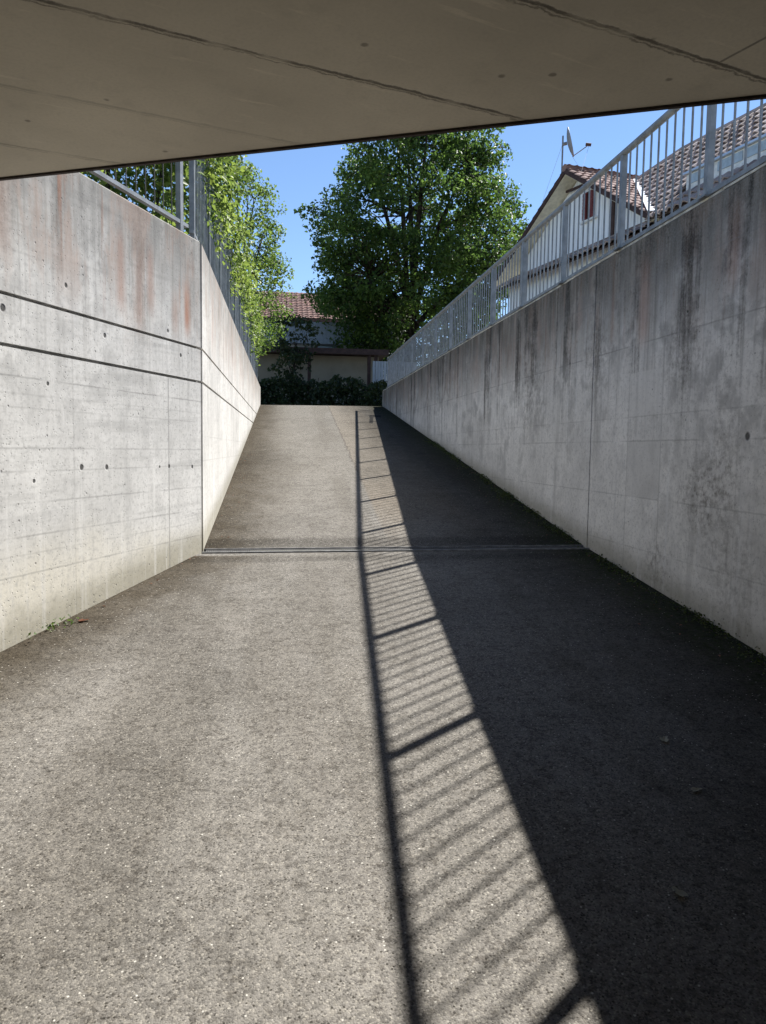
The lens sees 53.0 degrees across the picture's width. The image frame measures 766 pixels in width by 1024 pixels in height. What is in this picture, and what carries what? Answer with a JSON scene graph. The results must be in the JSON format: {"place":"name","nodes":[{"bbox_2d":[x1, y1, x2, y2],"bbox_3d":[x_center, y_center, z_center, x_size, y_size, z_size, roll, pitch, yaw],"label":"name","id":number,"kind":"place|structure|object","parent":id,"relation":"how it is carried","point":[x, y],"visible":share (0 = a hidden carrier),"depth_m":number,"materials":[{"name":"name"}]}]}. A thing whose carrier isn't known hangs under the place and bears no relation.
{"place":"outdoors","nodes":[
{"label":"outdoors","id":0,"kind":"place"},
{"bbox_2d":[0,405,765,1023],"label":"driveway","id":1,"kind":"structure","parent":0,"point":[424,787],"depth_m":3.17,"materials":[{"name":"grey asphalt"}]},
{"bbox_2d":[28,615,78,637],"bbox_3d":[-2.113,0.714,4.803,0.184,0.088,0.447,3,5,22],"label":"weed","id":2,"kind":"object","parent":1,"relation":"on","point":[53,626],"visible":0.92,"depth_m":4.85,"materials":[{"name":"green plant"}]},
{"bbox_2d":[0,173,201,651],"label":"concrete wall","id":3,"kind":"structure","parent":1,"relation":"on","point":[100,428],"depth_m":5.21,"materials":[{"name":"grey concrete"}]},
{"bbox_2d":[89,161,188,232],"bbox_3d":[-2.063,-2.821,4.973,0.100,1.194,3.300,2,5,13],"label":"railing","id":4,"kind":"object","parent":3,"relation":"on","point":[181,224],"visible":0.27,"depth_m":6.21,"materials":[{"name":"metal"}]},
{"bbox_2d":[0,0,765,180],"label":"concrete slab","id":5,"kind":"structure","parent":3,"relation":"on","point":[90,85],"depth_m":2.82,"materials":[{"name":"grey concrete"}]},
{"bbox_2d":[197,243,259,551],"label":"concrete wall","id":6,"kind":"structure","parent":1,"relation":"on","point":[230,395],"depth_m":8.55,"materials":[{"name":"grey concrete"}]},
{"bbox_2d":[189,159,257,379],"bbox_3d":[-2.638,-3.586,14.320,0.100,1.194,15.435,0,5,-7],"label":"railing","id":7,"kind":"object","parent":6,"relation":"on","point":[199,230],"visible":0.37,"depth_m":8.89,"materials":[{"name":"metal"}]},
{"bbox_2d":[202,545,589,553],"bbox_3d":[0.163,0.389,7.146,3.596,0.142,0.173,0,5,-7],"label":"drain channel","id":8,"kind":"object","parent":1,"relation":"on","point":[409,548],"visible":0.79,"depth_m":7.14,"materials":[{"name":"metal"}]},
{"bbox_2d":[424,437,765,673],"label":"moss","id":9,"kind":"object","parent":1,"relation":"on","point":[565,534],"visible":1,"depth_m":6.73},
{"bbox_2d":[659,736,668,741],"bbox_3d":[1.290,1.042,3.527,0.039,0.009,0.066,2,5,14],"label":"fallen leaf","id":10,"kind":"object","parent":1,"relation":"on","point":[664,738],"visible":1,"depth_m":3.53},
{"bbox_2d":[672,886,687,896],"bbox_3d":[0.961,1.232,2.493,0.040,0.008,0.054,0,5,-7],"label":"fallen leaf","id":11,"kind":"object","parent":1,"relation":"on","point":[682,893],"visible":1,"depth_m":2.49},
{"bbox_2d":[496,103,765,311],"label":"house","id":12,"kind":"structure","parent":0,"point":[570,180],"depth_m":20.83,"materials":[{"name":"white paint"}]},
{"bbox_2d":[544,127,591,196],"bbox_3d":[5.174,-10.003,23.154,0.748,2.548,2.876,-2,5,-31],"label":"satellite dish","id":13,"kind":"object","parent":12,"relation":"attached to","point":[569,143],"visible":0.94,"depth_m":22.35,"materials":[{"name":"metal"}]},
{"bbox_2d":[579,190,597,224],"bbox_3d":[5.801,-8.618,21.643,0.105,0.835,0.750,-1,5,-19],"label":"window","id":14,"kind":"structure","parent":12,"relation":"in","point":[591,191],"depth_m":21.70,"materials":[{"name":"brown wood"}]},
{"bbox_3d":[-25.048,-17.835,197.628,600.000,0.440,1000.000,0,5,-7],"label":"ground","id":15,"kind":"structure","parent":0,"visible":0},
{"bbox_2d":[79,164,170,214],"bbox_3d":[-2.860,-3.121,5.134,0.912,1.956,4.554,2,5,13],"label":"tree","id":16,"kind":"object","parent":15,"relation":"on","point":[112,188],"visible":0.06,"depth_m":6.94,"materials":[{"name":"green plant"}]},
{"bbox_2d":[94,155,268,366],"bbox_3d":[-3.053,-3.876,14.306,1.658,2.281,15.269,0,5,-7],"label":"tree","id":17,"kind":"object","parent":15,"relation":"on","point":[225,205],"visible":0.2,"depth_m":8.92,"materials":[{"name":"green plant"}]},
{"bbox_2d":[216,155,296,355],"bbox_3d":[-4.081,-7.093,23.180,3.007,7.784,2.717,0,5,-7],"label":"broadleaf tree","id":18,"kind":"object","parent":15,"relation":"on","point":[266,259],"visible":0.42,"depth_m":23.03,"materials":[{"name":"green plant"}]},
{"bbox_2d":[267,313,323,404],"bbox_3d":[-3.037,-5.080,26.132,1.851,3.323,1.640,-2,5,-28],"label":"shrub","id":19,"kind":"object","parent":15,"relation":"on","point":[294,357],"visible":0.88,"depth_m":25.94,"materials":[{"name":"green plant"}]},
{"bbox_2d":[258,346,388,405],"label":"shed","id":20,"kind":"structure","parent":15,"relation":"on","point":[327,364],"depth_m":28.94,"materials":[{"name":"brown wood"}]},
{"bbox_2d":[259,320,391,347],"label":"flat roofed building","id":21,"kind":"structure","parent":15,"relation":"on","point":[324,340],"depth_m":32.44,"materials":[{"name":"wood"}]},
{"bbox_2d":[316,345,337,347],"bbox_3d":[-2.401,-6.968,32.971,0.950,0.750,0.070,0,5,-7],"label":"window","id":22,"kind":"structure","parent":21,"relation":"in","point":[320,346],"depth_m":32.92,"materials":[{"name":"grey glass"}]},
{"bbox_2d":[258,372,399,405],"bbox_3d":[-1.844,-3.994,26.132,5.424,1.418,1.429,0,5,-7],"label":"hedge","id":23,"kind":"object","parent":15,"relation":"on","point":[339,389],"visible":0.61,"depth_m":25.72,"materials":[{"name":"green plant"}]},
{"bbox_2d":[255,291,404,378],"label":"house","id":24,"kind":"structure","parent":15,"relation":"on","point":[300,307],"depth_m":45.89,"materials":[{"name":"tile"}]},
{"bbox_2d":[372,361,414,402],"bbox_3d":[0.414,-4.538,27.610,1.650,1.700,0.062,0,5,-7],"label":"fence panel","id":25,"kind":"object","parent":15,"relation":"on","point":[378,368],"visible":0.16,"depth_m":27.48,"materials":[{"name":"metal"}]},
{"bbox_2d":[293,127,531,377],"bbox_3d":[1.402,-10.483,31.555,9.599,13.360,8.842,-3,6,-36],"label":"broadleaf tree","id":26,"kind":"object","parent":15,"relation":"on","point":[365,297],"visible":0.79,"depth_m":29.68,"materials":[{"name":"green plant"}]},
{"bbox_2d":[382,162,765,655],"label":"concrete wall","id":27,"kind":"structure","parent":15,"relation":"on","point":[612,407],"depth_m":6.10,"materials":[{"name":"grey concrete"}]},
{"bbox_2d":[386,99,765,387],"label":"railing","id":28,"kind":"object","parent":27,"relation":"on","point":[423,332],"visible":0.94,"depth_m":7.61,"materials":[{"name":"metal"}]}
]}

